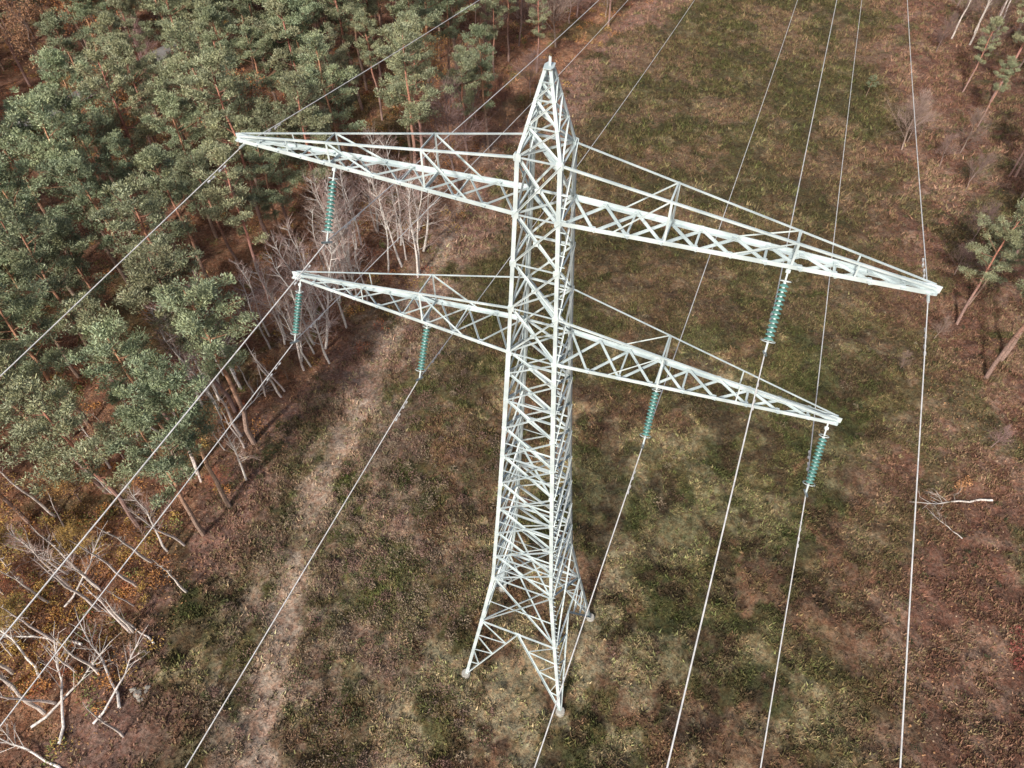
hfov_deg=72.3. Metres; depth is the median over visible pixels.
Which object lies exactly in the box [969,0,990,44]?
dead tree
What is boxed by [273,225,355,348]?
birch tree
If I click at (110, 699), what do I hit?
fallen tree
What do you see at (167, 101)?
pine tree
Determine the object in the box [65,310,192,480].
pine tree
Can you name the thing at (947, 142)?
bare tree
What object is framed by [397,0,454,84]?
pine tree
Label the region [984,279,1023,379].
pine tree
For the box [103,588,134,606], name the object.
dead tree
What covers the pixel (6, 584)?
autumn tree
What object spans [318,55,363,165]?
pine tree
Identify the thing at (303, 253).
birch tree
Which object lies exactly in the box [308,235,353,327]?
birch tree
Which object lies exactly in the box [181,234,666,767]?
dead bracken
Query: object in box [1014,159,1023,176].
pine tree
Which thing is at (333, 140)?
bare tree
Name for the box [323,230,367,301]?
birch tree
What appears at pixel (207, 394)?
birch tree
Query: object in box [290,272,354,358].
birch tree
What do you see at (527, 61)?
bare tree
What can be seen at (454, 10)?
pine tree
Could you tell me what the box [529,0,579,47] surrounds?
bare tree
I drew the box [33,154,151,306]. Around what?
pine tree
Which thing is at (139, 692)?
stone pile
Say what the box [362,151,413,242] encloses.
birch tree
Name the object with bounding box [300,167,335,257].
birch tree
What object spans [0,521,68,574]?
birch tree
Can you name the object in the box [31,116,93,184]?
autumn tree
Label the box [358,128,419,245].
birch tree
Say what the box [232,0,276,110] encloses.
pine tree
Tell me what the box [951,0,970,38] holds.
dead tree
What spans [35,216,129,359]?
pine tree
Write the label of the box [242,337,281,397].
dead tree
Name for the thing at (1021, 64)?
bare tree
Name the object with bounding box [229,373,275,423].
fallen tree
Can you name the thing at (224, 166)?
ground wire
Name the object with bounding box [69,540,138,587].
dead tree
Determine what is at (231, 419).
dead tree
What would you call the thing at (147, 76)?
pine tree
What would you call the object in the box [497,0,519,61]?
pine tree
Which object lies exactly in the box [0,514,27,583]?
autumn tree
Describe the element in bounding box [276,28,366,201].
pine tree
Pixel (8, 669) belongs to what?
dead tree
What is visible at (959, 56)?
heath grass
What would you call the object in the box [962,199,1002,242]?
bare tree
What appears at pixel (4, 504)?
autumn tree
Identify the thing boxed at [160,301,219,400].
birch tree
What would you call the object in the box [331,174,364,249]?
birch tree
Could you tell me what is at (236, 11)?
pine tree
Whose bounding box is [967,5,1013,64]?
pine tree
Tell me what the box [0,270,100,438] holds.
pine tree
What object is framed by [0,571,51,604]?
dead tree
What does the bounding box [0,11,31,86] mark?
pine tree
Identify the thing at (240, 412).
overhead conductor
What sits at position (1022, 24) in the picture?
pine tree
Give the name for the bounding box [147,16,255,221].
pine tree
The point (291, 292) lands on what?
birch tree
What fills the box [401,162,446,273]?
birch tree
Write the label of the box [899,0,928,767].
ground wire
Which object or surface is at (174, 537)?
dead tree
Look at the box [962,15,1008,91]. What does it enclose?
pine tree
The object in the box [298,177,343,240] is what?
birch tree
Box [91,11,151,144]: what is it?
pine tree
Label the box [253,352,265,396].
dead tree
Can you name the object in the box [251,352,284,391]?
dead tree
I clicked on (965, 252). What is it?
bare tree
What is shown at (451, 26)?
pine tree
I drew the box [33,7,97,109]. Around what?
pine tree
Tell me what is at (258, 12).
pine tree
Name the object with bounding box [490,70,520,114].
autumn tree
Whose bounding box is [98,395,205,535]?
pine tree
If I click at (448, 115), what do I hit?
bare tree
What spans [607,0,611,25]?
pine tree
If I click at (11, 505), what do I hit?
pine tree
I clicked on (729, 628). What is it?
heather
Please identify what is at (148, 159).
pine tree
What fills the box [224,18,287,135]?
pine tree
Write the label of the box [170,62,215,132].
autumn tree
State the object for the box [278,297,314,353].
birch tree
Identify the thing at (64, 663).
dead tree
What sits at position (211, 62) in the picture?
pine tree
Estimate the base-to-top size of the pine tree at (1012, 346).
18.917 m
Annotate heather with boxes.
[339,0,1023,767]
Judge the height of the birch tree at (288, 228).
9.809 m
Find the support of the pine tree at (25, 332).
on the ground at (294, 612)
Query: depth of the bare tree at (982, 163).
80.55 m
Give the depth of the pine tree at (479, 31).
80.07 m
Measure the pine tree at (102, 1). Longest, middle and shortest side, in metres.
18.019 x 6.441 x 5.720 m
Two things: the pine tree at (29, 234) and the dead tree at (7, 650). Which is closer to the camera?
the dead tree at (7, 650)
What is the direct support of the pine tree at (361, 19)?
on the ground at (294, 612)
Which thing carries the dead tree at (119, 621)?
on the ground at (294, 612)
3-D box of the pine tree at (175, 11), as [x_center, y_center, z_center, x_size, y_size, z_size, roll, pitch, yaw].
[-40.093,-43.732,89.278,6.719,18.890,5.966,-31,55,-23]
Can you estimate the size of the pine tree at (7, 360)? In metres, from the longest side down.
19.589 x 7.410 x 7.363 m
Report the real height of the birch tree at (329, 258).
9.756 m
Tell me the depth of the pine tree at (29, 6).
99.58 m
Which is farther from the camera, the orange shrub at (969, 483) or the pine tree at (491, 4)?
the pine tree at (491, 4)
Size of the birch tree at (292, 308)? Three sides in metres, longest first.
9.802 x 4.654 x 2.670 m
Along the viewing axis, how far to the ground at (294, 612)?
57.05 m
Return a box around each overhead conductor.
[0,0,598,640]
[0,0,627,726]
[185,1,693,767]
[534,0,797,767]
[666,0,836,767]
[760,1,861,767]
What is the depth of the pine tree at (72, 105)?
65.29 m
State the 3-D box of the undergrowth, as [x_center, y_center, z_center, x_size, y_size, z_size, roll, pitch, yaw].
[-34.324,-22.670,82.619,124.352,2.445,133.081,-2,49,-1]
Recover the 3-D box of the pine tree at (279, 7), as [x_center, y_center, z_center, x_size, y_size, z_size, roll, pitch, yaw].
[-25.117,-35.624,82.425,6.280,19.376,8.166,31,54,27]
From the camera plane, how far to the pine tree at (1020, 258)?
64.54 m
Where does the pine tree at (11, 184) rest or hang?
on the ground at (294, 612)
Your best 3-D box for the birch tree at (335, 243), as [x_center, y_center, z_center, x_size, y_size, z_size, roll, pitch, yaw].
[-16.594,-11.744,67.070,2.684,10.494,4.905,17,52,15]
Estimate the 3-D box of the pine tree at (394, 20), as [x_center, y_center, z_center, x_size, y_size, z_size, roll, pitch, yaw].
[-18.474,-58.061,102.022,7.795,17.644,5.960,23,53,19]
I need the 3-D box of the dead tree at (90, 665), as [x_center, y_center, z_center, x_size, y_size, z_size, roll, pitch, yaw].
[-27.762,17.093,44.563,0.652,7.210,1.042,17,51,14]
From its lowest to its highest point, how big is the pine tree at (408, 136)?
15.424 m
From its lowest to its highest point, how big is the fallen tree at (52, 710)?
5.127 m
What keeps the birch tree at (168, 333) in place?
on the ground at (294, 612)
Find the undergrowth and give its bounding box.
[0,0,651,767]
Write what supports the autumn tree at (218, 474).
on the ground at (294, 612)
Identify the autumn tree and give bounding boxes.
[0,0,85,81]
[0,482,24,518]
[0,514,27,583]
[0,562,35,597]
[0,587,31,634]
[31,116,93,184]
[32,459,95,504]
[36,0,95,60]
[48,513,101,559]
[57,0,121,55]
[77,65,169,180]
[81,412,144,458]
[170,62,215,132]
[181,63,291,180]
[197,462,233,491]
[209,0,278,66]
[267,342,306,379]
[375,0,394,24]
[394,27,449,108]
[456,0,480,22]
[488,100,518,138]
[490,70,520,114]
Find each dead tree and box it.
[0,467,56,517]
[0,557,24,583]
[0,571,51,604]
[0,640,13,656]
[0,663,14,674]
[0,671,45,714]
[0,692,56,704]
[1,605,59,645]
[29,524,100,588]
[29,545,71,592]
[29,556,100,611]
[38,640,77,672]
[48,495,64,526]
[49,632,99,674]
[53,534,73,561]
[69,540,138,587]
[76,462,111,494]
[78,581,131,633]
[79,423,111,468]
[83,703,123,737]
[90,523,152,562]
[100,596,133,632]
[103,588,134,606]
[104,607,132,625]
[127,508,185,545]
[151,558,187,592]
[171,409,196,474]
[188,450,201,481]
[204,372,242,436]
[217,402,244,448]
[235,362,254,393]
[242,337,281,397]
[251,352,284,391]
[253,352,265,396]
[284,304,304,370]
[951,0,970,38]
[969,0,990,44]
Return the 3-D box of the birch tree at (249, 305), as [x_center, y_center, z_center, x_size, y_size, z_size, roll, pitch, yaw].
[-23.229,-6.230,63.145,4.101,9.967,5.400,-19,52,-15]
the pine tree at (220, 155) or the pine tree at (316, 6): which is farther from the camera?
the pine tree at (316, 6)
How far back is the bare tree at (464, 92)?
89.31 m
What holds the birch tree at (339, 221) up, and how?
on the ground at (294, 612)
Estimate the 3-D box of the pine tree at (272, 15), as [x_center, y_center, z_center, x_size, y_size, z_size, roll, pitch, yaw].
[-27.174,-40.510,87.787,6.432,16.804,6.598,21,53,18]
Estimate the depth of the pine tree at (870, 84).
95.47 m
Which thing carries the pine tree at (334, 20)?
on the ground at (294, 612)
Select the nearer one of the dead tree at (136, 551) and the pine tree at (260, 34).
the dead tree at (136, 551)
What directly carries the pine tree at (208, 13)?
on the ground at (294, 612)
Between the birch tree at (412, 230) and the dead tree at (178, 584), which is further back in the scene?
the birch tree at (412, 230)
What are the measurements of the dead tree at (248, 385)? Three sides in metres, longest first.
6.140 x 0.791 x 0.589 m
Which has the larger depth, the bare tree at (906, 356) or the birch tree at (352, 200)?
the birch tree at (352, 200)
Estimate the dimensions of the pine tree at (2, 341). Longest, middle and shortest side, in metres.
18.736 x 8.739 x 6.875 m
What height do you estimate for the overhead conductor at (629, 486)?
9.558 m
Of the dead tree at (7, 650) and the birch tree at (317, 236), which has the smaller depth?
the dead tree at (7, 650)
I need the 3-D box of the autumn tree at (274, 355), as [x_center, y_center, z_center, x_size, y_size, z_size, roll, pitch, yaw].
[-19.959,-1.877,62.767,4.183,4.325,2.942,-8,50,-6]
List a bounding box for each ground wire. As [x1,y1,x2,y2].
[0,0,478,376]
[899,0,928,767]
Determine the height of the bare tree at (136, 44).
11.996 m
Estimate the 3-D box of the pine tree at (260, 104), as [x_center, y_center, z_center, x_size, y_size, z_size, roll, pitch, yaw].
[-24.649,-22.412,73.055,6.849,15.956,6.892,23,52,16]
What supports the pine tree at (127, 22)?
on the ground at (294, 612)
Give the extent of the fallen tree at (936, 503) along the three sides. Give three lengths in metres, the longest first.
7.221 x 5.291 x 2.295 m
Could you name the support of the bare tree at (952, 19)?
on the ground at (294, 612)
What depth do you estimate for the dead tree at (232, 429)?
57.09 m
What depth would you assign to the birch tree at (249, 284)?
63.65 m
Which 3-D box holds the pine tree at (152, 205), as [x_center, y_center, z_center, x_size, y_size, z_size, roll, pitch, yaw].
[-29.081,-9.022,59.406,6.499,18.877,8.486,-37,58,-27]
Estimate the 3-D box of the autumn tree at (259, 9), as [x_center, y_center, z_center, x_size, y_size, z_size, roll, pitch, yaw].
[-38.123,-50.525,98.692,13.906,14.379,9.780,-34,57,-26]
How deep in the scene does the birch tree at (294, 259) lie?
64.57 m
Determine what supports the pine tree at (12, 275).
on the ground at (294, 612)
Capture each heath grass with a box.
[281,0,1023,261]
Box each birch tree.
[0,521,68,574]
[33,547,101,595]
[114,478,173,551]
[135,301,218,408]
[141,303,205,380]
[151,312,204,405]
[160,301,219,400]
[164,285,219,383]
[183,352,227,419]
[188,270,243,388]
[205,312,245,374]
[214,413,261,480]
[228,259,274,336]
[231,274,280,349]
[241,257,292,338]
[248,266,293,343]
[257,245,319,344]
[261,229,320,327]
[266,297,322,366]
[273,215,314,288]
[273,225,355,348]
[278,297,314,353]
[281,236,326,313]
[282,287,315,361]
[289,244,332,325]
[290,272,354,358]
[291,292,341,363]
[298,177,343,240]
[299,196,358,285]
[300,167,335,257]
[301,201,336,299]
[308,196,357,271]
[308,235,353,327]
[309,224,348,303]
[310,168,356,269]
[317,179,362,274]
[319,222,357,294]
[320,191,366,278]
[322,160,370,257]
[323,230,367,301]
[330,157,366,244]
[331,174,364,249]
[338,229,376,300]
[342,123,395,230]
[350,153,423,267]
[356,169,378,231]
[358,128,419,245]
[360,182,402,272]
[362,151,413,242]
[379,192,414,259]
[381,160,425,239]
[393,175,435,277]
[394,160,429,230]
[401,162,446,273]
[406,146,451,251]
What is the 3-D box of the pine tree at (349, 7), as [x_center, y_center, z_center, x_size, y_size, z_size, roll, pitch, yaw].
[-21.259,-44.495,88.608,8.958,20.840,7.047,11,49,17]
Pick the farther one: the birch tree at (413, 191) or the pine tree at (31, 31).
the pine tree at (31, 31)
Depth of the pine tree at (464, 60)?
77.98 m
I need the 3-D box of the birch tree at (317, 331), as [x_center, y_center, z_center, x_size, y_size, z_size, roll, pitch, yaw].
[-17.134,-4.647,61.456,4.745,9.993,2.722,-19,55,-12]
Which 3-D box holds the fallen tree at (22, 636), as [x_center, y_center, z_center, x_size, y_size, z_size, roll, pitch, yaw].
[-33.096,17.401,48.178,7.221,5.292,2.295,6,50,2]
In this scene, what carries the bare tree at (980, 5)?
on the ground at (294, 612)
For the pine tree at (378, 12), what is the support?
on the ground at (294, 612)
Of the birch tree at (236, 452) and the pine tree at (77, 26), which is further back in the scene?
the pine tree at (77, 26)
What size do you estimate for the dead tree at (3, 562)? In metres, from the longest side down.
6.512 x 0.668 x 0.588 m
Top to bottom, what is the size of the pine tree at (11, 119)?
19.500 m
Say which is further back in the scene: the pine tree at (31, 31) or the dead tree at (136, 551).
the pine tree at (31, 31)
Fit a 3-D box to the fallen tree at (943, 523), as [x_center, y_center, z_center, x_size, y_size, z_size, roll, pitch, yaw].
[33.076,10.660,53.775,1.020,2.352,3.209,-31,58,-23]
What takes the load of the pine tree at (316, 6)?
on the ground at (294, 612)
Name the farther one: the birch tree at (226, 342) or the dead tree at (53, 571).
the birch tree at (226, 342)
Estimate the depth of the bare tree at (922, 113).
87.26 m
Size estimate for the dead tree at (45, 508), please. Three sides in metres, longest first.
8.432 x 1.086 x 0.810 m
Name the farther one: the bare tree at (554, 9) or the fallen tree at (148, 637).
the bare tree at (554, 9)
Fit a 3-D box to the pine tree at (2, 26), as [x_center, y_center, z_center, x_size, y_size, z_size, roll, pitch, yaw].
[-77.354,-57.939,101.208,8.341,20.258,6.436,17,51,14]
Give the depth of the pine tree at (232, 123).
72.02 m
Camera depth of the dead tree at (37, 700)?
43.76 m
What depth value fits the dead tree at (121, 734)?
42.33 m
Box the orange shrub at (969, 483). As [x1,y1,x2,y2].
[952,475,972,491]
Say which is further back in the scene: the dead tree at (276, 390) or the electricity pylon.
the dead tree at (276, 390)
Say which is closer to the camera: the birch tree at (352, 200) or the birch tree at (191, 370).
the birch tree at (191, 370)
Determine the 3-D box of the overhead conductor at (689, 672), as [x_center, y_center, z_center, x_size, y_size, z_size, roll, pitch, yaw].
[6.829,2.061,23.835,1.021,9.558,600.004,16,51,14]
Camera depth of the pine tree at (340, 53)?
76.08 m
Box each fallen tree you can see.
[0,615,40,677]
[0,621,82,649]
[0,723,61,767]
[30,634,118,727]
[31,621,75,743]
[63,522,110,606]
[63,609,120,708]
[92,627,148,723]
[94,601,154,643]
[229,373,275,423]
[917,488,992,510]
[927,508,962,538]
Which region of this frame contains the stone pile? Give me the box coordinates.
[129,685,150,701]
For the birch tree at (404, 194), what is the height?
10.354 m
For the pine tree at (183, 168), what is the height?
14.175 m
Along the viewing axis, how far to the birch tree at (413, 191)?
74.19 m
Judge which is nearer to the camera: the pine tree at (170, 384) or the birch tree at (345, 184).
the pine tree at (170, 384)
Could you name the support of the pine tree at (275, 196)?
on the ground at (294, 612)
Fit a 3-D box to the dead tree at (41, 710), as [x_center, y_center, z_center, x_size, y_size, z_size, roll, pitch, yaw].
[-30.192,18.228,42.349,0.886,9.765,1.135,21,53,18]
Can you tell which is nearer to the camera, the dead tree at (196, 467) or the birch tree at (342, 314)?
the dead tree at (196, 467)
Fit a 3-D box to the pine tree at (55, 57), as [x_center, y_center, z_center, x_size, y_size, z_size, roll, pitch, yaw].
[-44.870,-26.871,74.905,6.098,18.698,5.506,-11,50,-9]
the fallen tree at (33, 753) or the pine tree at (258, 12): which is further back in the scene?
the pine tree at (258, 12)
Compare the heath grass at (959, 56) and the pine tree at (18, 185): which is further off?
the heath grass at (959, 56)
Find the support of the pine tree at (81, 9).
on the ground at (294, 612)
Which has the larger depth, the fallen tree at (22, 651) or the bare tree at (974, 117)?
the bare tree at (974, 117)
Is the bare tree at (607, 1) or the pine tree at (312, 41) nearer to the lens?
the pine tree at (312, 41)
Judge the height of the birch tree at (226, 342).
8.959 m
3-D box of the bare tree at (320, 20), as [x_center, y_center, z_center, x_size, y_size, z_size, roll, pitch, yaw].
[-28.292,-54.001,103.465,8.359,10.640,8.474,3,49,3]
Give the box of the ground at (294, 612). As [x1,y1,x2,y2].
[0,0,1023,767]
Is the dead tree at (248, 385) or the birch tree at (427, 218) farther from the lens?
the birch tree at (427, 218)
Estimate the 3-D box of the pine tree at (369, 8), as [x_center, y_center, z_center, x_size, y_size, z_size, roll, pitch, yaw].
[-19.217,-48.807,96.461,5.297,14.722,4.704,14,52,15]
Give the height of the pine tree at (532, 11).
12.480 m
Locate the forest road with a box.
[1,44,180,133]
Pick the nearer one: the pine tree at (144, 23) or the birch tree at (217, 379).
the birch tree at (217, 379)
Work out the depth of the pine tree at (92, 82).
67.78 m
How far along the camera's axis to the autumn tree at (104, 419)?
55.60 m
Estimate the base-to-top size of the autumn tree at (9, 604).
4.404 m
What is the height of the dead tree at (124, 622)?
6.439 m
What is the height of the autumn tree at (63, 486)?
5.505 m
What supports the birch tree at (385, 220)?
on the ground at (294, 612)
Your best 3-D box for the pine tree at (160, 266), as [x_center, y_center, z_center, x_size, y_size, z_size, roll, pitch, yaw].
[-25.526,-2.907,54.618,5.950,18.612,5.098,29,55,23]
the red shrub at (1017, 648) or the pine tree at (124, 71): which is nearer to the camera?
the red shrub at (1017, 648)
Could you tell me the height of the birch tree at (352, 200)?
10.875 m
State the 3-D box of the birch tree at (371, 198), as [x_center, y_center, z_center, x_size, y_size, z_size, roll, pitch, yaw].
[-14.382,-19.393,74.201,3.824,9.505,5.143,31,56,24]
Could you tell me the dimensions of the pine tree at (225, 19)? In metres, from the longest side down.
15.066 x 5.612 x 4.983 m
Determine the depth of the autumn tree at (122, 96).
76.60 m
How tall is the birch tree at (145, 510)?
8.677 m
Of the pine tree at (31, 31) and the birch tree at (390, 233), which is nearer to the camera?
the birch tree at (390, 233)
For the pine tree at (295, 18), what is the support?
on the ground at (294, 612)
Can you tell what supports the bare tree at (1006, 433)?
on the ground at (294, 612)
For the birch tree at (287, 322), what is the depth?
60.26 m
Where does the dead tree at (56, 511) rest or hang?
on the ground at (294, 612)
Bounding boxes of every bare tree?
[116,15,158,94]
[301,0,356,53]
[301,104,355,184]
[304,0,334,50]
[386,69,491,188]
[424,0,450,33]
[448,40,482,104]
[453,73,487,126]
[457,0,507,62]
[499,0,551,46]
[505,46,546,96]
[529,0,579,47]
[564,0,595,23]
[576,0,590,16]
[593,0,609,16]
[884,86,947,149]
[898,350,913,367]
[900,91,944,141]
[930,10,959,51]
[930,315,954,338]
[934,132,961,165]
[942,237,978,274]
[950,0,985,25]
[957,0,1014,22]
[959,105,995,152]
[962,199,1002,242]
[966,149,996,188]
[979,249,1016,287]
[988,425,1017,448]
[1007,154,1023,198]
[1018,15,1023,68]
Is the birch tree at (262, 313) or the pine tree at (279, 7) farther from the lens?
the pine tree at (279, 7)
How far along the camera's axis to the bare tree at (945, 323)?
65.59 m
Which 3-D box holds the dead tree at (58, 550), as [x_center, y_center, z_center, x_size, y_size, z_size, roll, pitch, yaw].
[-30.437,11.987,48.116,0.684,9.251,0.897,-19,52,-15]
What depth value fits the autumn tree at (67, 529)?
51.04 m
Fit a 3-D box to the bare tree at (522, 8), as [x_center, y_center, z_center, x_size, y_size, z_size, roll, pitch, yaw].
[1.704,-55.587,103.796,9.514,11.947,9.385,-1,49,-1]
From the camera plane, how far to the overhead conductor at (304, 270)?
20.37 m
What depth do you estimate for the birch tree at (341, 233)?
66.93 m
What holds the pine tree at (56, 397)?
on the ground at (294, 612)
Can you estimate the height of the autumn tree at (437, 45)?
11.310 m
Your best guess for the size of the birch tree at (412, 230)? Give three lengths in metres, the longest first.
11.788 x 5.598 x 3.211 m
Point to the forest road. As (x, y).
(161, 52)
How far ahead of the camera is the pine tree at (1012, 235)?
62.14 m
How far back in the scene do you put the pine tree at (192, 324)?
47.46 m
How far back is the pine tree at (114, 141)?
64.83 m
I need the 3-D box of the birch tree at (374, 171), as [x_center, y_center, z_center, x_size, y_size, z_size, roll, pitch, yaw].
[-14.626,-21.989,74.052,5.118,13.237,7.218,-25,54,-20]
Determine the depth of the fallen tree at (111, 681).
47.42 m
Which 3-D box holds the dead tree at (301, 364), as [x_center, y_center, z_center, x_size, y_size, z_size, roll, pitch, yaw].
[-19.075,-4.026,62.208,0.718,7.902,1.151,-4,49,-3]
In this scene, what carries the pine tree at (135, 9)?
on the ground at (294, 612)
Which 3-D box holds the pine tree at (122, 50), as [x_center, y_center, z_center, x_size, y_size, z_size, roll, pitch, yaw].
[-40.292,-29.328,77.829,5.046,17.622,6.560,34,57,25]
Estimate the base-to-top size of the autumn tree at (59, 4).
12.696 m
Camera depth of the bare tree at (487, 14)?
98.97 m
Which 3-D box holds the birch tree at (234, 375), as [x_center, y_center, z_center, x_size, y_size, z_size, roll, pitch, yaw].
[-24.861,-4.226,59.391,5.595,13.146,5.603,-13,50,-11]
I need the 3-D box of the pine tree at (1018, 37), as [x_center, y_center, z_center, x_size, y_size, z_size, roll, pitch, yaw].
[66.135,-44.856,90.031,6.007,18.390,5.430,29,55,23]
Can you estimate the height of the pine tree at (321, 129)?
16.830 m
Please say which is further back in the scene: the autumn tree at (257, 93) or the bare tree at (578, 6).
the bare tree at (578, 6)
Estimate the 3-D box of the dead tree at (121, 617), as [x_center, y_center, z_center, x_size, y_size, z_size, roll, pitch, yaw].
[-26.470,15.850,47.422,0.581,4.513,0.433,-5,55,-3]
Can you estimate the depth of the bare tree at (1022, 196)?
77.95 m
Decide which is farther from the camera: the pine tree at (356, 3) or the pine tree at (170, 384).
the pine tree at (356, 3)
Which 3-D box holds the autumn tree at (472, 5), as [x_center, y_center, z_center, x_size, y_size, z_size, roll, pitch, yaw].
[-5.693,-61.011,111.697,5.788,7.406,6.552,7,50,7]
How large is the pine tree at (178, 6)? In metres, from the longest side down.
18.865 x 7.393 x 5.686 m
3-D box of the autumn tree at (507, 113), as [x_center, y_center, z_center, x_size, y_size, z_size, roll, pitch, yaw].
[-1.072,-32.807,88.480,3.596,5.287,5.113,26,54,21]
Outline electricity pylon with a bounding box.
[235,55,942,716]
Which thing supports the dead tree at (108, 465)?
on the ground at (294, 612)
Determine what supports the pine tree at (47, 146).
on the ground at (294, 612)
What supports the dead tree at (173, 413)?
on the ground at (294, 612)
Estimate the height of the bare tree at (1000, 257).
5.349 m
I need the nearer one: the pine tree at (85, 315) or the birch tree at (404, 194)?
the pine tree at (85, 315)
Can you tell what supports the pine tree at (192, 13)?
on the ground at (294, 612)
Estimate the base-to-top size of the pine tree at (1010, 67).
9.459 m
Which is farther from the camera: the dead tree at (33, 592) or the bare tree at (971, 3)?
the bare tree at (971, 3)
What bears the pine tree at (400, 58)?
on the ground at (294, 612)
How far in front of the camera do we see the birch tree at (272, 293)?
62.67 m
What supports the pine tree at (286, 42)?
on the ground at (294, 612)
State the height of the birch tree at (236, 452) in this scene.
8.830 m
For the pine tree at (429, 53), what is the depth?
76.08 m
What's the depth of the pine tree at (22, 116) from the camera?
64.03 m
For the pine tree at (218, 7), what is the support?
on the ground at (294, 612)
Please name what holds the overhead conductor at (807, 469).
attached to the electricity pylon
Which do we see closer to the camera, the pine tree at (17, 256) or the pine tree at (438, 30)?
the pine tree at (17, 256)
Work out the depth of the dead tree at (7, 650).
46.99 m
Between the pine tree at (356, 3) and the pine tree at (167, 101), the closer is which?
the pine tree at (167, 101)
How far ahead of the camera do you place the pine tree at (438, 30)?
101.79 m
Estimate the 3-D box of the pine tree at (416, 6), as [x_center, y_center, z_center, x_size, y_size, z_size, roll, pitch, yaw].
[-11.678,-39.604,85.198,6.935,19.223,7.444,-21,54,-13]
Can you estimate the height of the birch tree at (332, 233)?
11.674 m
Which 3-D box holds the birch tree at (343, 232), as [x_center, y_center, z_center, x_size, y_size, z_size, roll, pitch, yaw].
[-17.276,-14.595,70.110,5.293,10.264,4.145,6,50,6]
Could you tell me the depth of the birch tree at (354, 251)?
66.33 m
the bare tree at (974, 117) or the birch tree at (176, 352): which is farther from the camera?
the bare tree at (974, 117)
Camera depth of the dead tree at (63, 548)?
50.79 m
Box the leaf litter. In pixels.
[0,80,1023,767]
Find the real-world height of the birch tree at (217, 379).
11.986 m
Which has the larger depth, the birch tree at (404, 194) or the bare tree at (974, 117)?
the bare tree at (974, 117)
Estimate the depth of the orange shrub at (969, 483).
55.96 m
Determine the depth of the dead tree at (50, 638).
45.46 m
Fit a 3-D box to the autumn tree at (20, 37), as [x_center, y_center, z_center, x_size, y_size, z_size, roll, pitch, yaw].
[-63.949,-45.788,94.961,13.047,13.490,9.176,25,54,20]
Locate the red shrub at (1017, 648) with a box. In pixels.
[1007,624,1023,671]
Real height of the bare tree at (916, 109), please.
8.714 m
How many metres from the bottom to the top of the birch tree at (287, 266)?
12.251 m
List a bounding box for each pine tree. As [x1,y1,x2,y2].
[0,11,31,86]
[0,21,14,50]
[0,85,115,253]
[0,92,131,284]
[0,110,68,255]
[0,151,52,242]
[0,158,84,308]
[0,198,90,343]
[0,198,115,385]
[0,238,79,377]
[0,249,43,355]
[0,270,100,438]
[0,294,72,438]
[0,339,107,493]
[0,370,139,527]
[0,494,29,523]
[6,0,54,48]
[14,1,36,39]
[29,45,122,204]
[32,86,134,239]
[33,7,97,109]
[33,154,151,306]
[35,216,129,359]
[52,290,173,422]
[56,0,96,70]
[58,0,109,82]
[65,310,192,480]
[70,38,168,225]
[86,0,119,62]
[86,34,167,161]
[87,169,204,287]
[91,0,156,116]
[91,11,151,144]
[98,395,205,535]
[99,38,175,186]
[99,128,182,261]
[102,0,142,56]
[110,235,237,412]
[115,347,231,507]
[131,144,223,303]
[132,53,192,152]
[137,0,184,95]
[138,87,217,238]
[140,0,201,124]
[145,51,228,190]
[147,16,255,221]
[150,270,259,444]
[161,0,212,47]
[165,144,241,270]
[169,0,206,47]
[173,45,270,240]
[181,0,238,123]
[189,143,269,297]
[194,5,256,129]
[207,69,270,196]
[209,0,232,75]
[218,0,259,91]
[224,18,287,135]
[229,127,306,269]
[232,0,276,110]
[242,14,302,135]
[244,0,321,146]
[244,93,307,234]
[251,68,338,210]
[252,1,286,69]
[253,0,305,101]
[258,0,328,130]
[260,11,308,70]
[273,68,331,215]
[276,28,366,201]
[300,0,327,95]
[303,26,363,177]
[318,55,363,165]
[319,0,363,110]
[320,0,353,66]
[325,0,367,90]
[348,7,385,120]
[353,0,386,81]
[373,0,383,44]
[373,13,455,201]
[380,20,439,172]
[382,0,444,126]
[382,36,423,159]
[386,1,396,37]
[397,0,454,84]
[423,0,479,97]
[431,0,442,60]
[435,43,491,160]
[445,0,468,75]
[453,23,498,152]
[479,0,508,77]
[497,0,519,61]
[525,0,551,71]
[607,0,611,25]
[865,74,877,97]
[955,198,1023,324]
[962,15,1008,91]
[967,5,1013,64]
[968,220,1023,305]
[977,55,1020,126]
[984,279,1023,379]
[990,3,1023,100]
[1000,323,1023,361]
[1007,150,1023,177]
[1012,8,1023,50]
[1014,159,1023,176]
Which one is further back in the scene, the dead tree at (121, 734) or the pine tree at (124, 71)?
the pine tree at (124, 71)
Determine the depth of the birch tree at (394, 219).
71.21 m
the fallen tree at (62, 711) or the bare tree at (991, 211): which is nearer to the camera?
the fallen tree at (62, 711)
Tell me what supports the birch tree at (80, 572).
on the ground at (294, 612)
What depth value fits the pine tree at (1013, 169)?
83.02 m
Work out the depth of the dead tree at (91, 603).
46.87 m
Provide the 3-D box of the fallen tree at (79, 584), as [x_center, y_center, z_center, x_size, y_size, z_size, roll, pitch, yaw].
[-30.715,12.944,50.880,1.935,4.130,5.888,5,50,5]
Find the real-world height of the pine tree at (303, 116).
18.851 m
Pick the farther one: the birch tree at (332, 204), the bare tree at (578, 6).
the bare tree at (578, 6)

